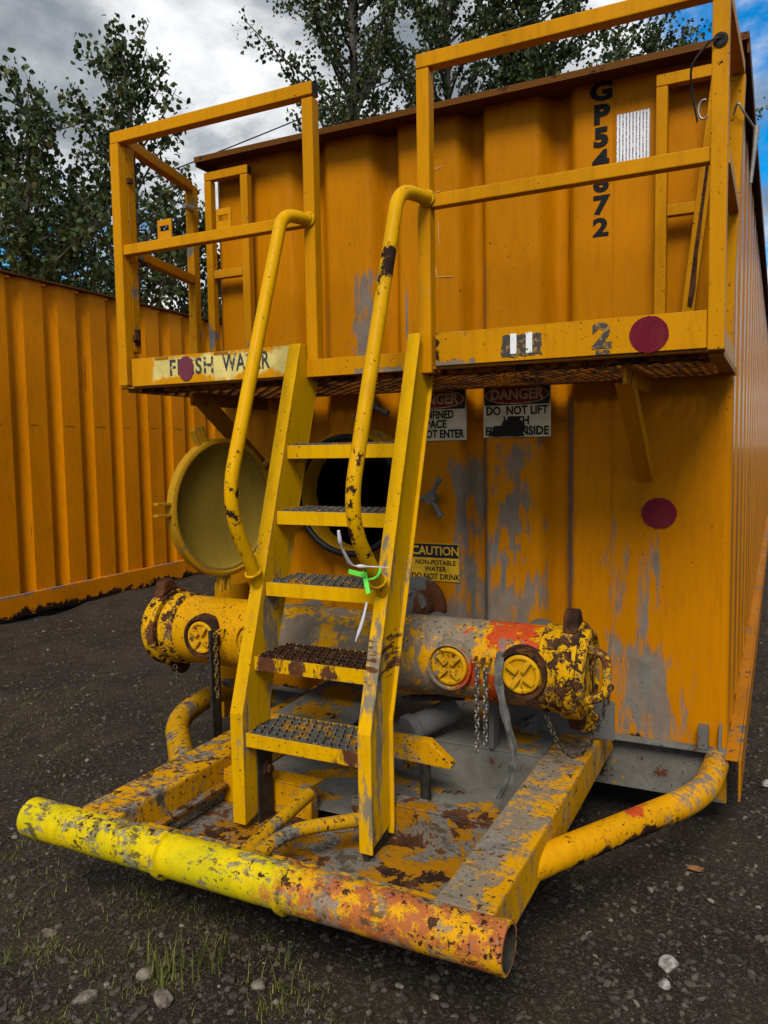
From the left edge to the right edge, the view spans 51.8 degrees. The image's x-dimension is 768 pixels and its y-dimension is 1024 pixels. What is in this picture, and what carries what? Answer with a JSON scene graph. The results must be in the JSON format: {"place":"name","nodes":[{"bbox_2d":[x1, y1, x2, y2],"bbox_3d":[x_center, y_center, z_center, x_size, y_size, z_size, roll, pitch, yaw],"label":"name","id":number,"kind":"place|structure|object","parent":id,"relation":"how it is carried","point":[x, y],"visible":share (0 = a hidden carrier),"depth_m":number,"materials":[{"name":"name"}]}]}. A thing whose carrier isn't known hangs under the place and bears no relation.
{"place":"outdoors","nodes":[
{"label":"outdoors","id":0,"kind":"place"},
{"bbox_2d":[0,670,565,1023],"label":"grass","id":1,"kind":"structure","parent":0,"point":[97,951],"depth_m":2.41,"materials":[{"name":"green plant"}]},
{"bbox_2d":[96,0,575,199],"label":"overhead cable","id":2,"kind":"object","parent":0,"point":[364,91],"visible":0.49,"depth_m":15.36,"materials":[{"name":"black"}]},
{"bbox_2d":[0,556,767,1023],"bbox_3d":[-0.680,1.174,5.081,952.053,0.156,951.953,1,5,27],"label":"ground","id":3,"kind":"structure","parent":0,"point":[606,800],"depth_m":2.68,"materials":[{"name":"grey gravel"}]},
{"bbox_2d":[0,212,30,275],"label":"poplar tree","id":4,"kind":"object","parent":3,"relation":"on","point":[3,246],"visible":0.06,"depth_m":11.02,"materials":[{"name":"green plant"}]},
{"bbox_2d":[42,928,57,937],"bbox_3d":[-1.059,1.334,2.508,0.053,0.028,0.038,2,6,36],"label":"rock","id":5,"kind":"object","parent":3,"relation":"on","point":[51,933],"visible":0.99,"depth_m":2.50,"materials":[{"name":"grey stone"}]},
{"bbox_2d":[0,47,112,288],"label":"poplar tree","id":6,"kind":"object","parent":3,"relation":"on","point":[15,189],"visible":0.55,"depth_m":11.04,"materials":[{"name":"green plant"}]},
{"bbox_2d":[73,989,98,1003],"bbox_3d":[-0.818,1.330,2.169,0.068,0.024,0.043,-5,6,-43],"label":"rock","id":7,"kind":"object","parent":3,"relation":"on","point":[85,996],"visible":0.99,"depth_m":2.16,"materials":[{"name":"beige stone"}]},
{"bbox_2d":[0,152,176,310],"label":"poplar tree","id":8,"kind":"object","parent":3,"relation":"on","point":[41,214],"visible":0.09,"depth_m":14.71,"materials":[{"name":"green plant"}]},
{"bbox_2d":[0,269,224,621],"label":"storage tank","id":9,"kind":"object","parent":3,"relation":"on","point":[92,453],"visible":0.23,"depth_m":8.30,"materials":[{"name":"metal"}]},
{"bbox_2d":[54,13,220,318],"bbox_3d":[-3.868,-3.495,12.349,2.454,8.281,2.800,-5,6,-43],"label":"poplar tree","id":10,"kind":"object","parent":3,"relation":"on","point":[115,59],"visible":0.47,"depth_m":11.85,"materials":[{"name":"green plant"}]},
{"bbox_2d":[136,965,153,980],"bbox_3d":[-0.684,1.323,2.269,0.045,0.026,0.059,3,6,44],"label":"rock","id":11,"kind":"object","parent":3,"relation":"on","point":[144,972],"visible":0.94,"depth_m":2.26,"materials":[{"name":"beige stone"}]},
{"bbox_2d":[141,926,184,989],"bbox_3d":[-0.639,1.273,2.281,0.121,0.142,0.187,-2,5,-11],"label":"weed","id":12,"kind":"object","parent":3,"relation":"on","point":[156,970],"visible":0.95,"depth_m":2.28,"materials":[{"name":"green plant"}]},
{"bbox_2d":[153,988,173,1008],"bbox_3d":[-0.608,1.335,2.168,0.049,0.036,0.073,-5,6,-41],"label":"rock","id":13,"kind":"object","parent":3,"relation":"on","point":[163,997],"visible":0.99,"depth_m":2.15,"materials":[{"name":"beige stone"}]},
{"bbox_2d":[141,196,221,321],"bbox_3d":[-3.662,-2.717,15.004,3.110,6.307,2.793,1,5,27],"label":"poplar tree","id":14,"kind":"object","parent":3,"relation":"on","point":[179,301],"visible":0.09,"depth_m":14.56,"materials":[{"name":"green plant"}]},
{"bbox_2d":[184,925,230,983],"bbox_3d":[-0.497,1.265,2.281,0.130,0.154,0.157,-4,5,-30],"label":"weed","id":15,"kind":"object","parent":3,"relation":"on","point":[212,957],"visible":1,"depth_m":2.29,"materials":[{"name":"green plant"}]},
{"bbox_2d":[251,978,265,990],"bbox_3d":[-0.356,1.341,2.241,0.040,0.027,0.038,-3,5,-21],"label":"rock","id":16,"kind":"object","parent":3,"relation":"on","point":[258,984],"visible":1,"depth_m":2.23,"materials":[{"name":"beige stone"}]},
{"bbox_2d":[248,946,309,994],"bbox_3d":[-0.291,1.320,2.301,0.191,0.096,0.173,1,5,27],"label":"weed","id":17,"kind":"object","parent":3,"relation":"on","point":[281,969],"visible":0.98,"depth_m":2.29,"materials":[{"name":"green plant"}]},
{"bbox_2d":[231,0,440,131],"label":"poplar tree","id":18,"kind":"object","parent":3,"relation":"on","point":[363,80],"visible":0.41,"depth_m":17.35,"materials":[{"name":"green plant"}]},
{"bbox_2d":[17,0,767,977],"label":"storage tank","id":19,"kind":"object","parent":3,"relation":"on","point":[481,378],"visible":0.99,"depth_m":3.12,"materials":[{"name":"metal"}]},
{"bbox_2d":[173,664,202,697],"bbox_3d":[-0.852,0.739,3.447,0.159,0.148,0.021,1,5,27],"label":"chain","id":20,"kind":"object","parent":19,"relation":"hanging from","point":[184,692],"visible":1,"depth_m":3.45,"materials":[{"name":"grey metal"}]},
{"bbox_2d":[153,426,270,591],"bbox_3d":[-0.680,-0.013,3.594,0.239,0.750,0.809,1,5,27],"label":"manway door","id":21,"kind":"structure","parent":19,"relation":"in","point":[199,530],"depth_m":3.55,"materials":[{"name":"yellow metal"}]},
{"bbox_2d":[213,632,219,698],"bbox_3d":[-0.689,0.632,3.253,0.023,0.282,0.020,0,5,6],"label":"chain","id":22,"kind":"object","parent":19,"relation":"hanging from","point":[216,669],"visible":1,"depth_m":3.25,"materials":[{"name":"metal"}]},
{"bbox_2d":[355,602,367,641],"bbox_3d":[-0.071,0.347,2.499,0.044,0.127,0.012,-1,4,-3],"label":"plastic strip","id":23,"kind":"object","parent":19,"relation":"hanging from","point":[361,623],"visible":1,"depth_m":2.50,"materials":[{"name":"white plastic"}]},
{"bbox_2d":[337,530,389,568],"bbox_3d":[-0.071,0.112,2.388,0.192,0.130,0.046,-4,6,-38],"label":"plastic strip","id":24,"kind":"object","parent":19,"relation":"attached to","point":[350,563],"visible":1,"depth_m":2.37,"materials":[{"name":"white plastic"}]},
{"bbox_2d":[348,568,380,593],"bbox_3d":[-0.057,0.210,2.482,0.095,0.084,0.069,1,5,27],"label":"cable tie","id":25,"kind":"object","parent":19,"relation":"attached to","point":[363,574],"visible":0.84,"depth_m":2.46,"materials":[{"name":"green plastic"}]},
{"bbox_2d":[474,666,479,752],"bbox_3d":[0.327,0.693,2.770,0.021,0.310,0.023,0,5,10],"label":"chain","id":26,"kind":"object","parent":19,"relation":"hanging from","point":[476,672],"visible":1,"depth_m":2.77,"materials":[{"name":"grey metal"}]},
{"bbox_2d":[482,667,487,746],"bbox_3d":[0.353,0.679,2.756,0.021,0.282,0.023,0,5,11],"label":"chain","id":27,"kind":"object","parent":19,"relation":"hanging from","point":[484,707],"visible":1,"depth_m":2.75,"materials":[{"name":"grey metal"}]},
{"bbox_2d":[494,651,517,798],"bbox_3d":[0.404,0.733,2.706,0.064,0.490,0.120,-2,5,-17],"label":"strap","id":28,"kind":"object","parent":19,"relation":"hanging from","point":[506,719],"visible":1,"depth_m":2.68,"materials":[{"name":"grey fabric"}]},
{"bbox_2d":[544,684,613,758],"bbox_3d":[0.669,0.713,2.719,0.240,0.280,0.023,2,5,30],"label":"chain","id":29,"kind":"object","parent":19,"relation":"hanging from","point":[562,749],"visible":1,"depth_m":2.71,"materials":[{"name":"grey metal"}]},
{"bbox_2d":[690,31,727,122],"bbox_3d":[0.936,-1.274,2.313,0.083,0.217,0.110,-2,5,-13],"label":"wire hook","id":30,"kind":"object","parent":19,"relation":"attached to","point":[719,39],"visible":1,"depth_m":2.28,"materials":[{"name":"rubber"}]},
{"bbox_2d":[732,102,759,183],"bbox_3d":[1.291,-1.311,2.811,0.112,0.262,0.042,-2,5,-16],"label":"wire hook","id":31,"kind":"object","parent":19,"relation":"hanging from","point":[756,130],"visible":1,"depth_m":2.82,"materials":[{"name":"metal"}]},
{"bbox_2d":[358,0,547,116],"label":"poplar tree","id":32,"kind":"object","parent":3,"relation":"on","point":[424,18],"visible":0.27,"depth_m":18.68,"materials":[{"name":"green plant"}]},
{"bbox_2d":[461,0,639,90],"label":"poplar tree","id":33,"kind":"object","parent":3,"relation":"on","point":[532,65],"visible":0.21,"depth_m":16.86,"materials":[{"name":"green plant"}]},
{"bbox_2d":[658,978,670,989],"bbox_3d":[0.821,1.385,2.317,0.035,0.023,0.050,-1,4,-2],"label":"rock","id":34,"kind":"object","parent":3,"relation":"on","point":[664,983],"visible":1,"depth_m":2.31,"materials":[{"name":"white stone"}]},
{"bbox_2d":[658,954,678,973],"bbox_3d":[0.867,1.380,2.409,0.061,0.038,0.063,-2,5,-14],"label":"rock","id":35,"kind":"object","parent":3,"relation":"on","point":[667,963],"visible":1,"depth_m":2.40,"materials":[{"name":"grey stone"}]},
{"bbox_2d":[600,11,767,139],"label":"poplar tree","id":36,"kind":"object","parent":3,"relation":"on","point":[651,42],"visible":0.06,"depth_m":18.19,"materials":[{"name":"green plant"}]},
{"bbox_2d":[687,865,703,871],"bbox_3d":[1.150,1.316,2.918,0.049,0.010,0.042,4,6,44],"label":"fallen leaf","id":37,"kind":"object","parent":3,"relation":"on","point":[695,868],"visible":1,"depth_m":2.92,"materials":[{"name":"orange plant"}]},
{"bbox_2d":[761,779,767,787],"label":"rock","id":38,"kind":"object","parent":3,"relation":"on","point":[764,783],"visible":1,"depth_m":3.57,"materials":[{"name":"grey stone"}]},
{"bbox_2d":[0,0,767,313],"label":"sky","id":39,"kind":"structure","parent":0,"point":[207,65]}
]}

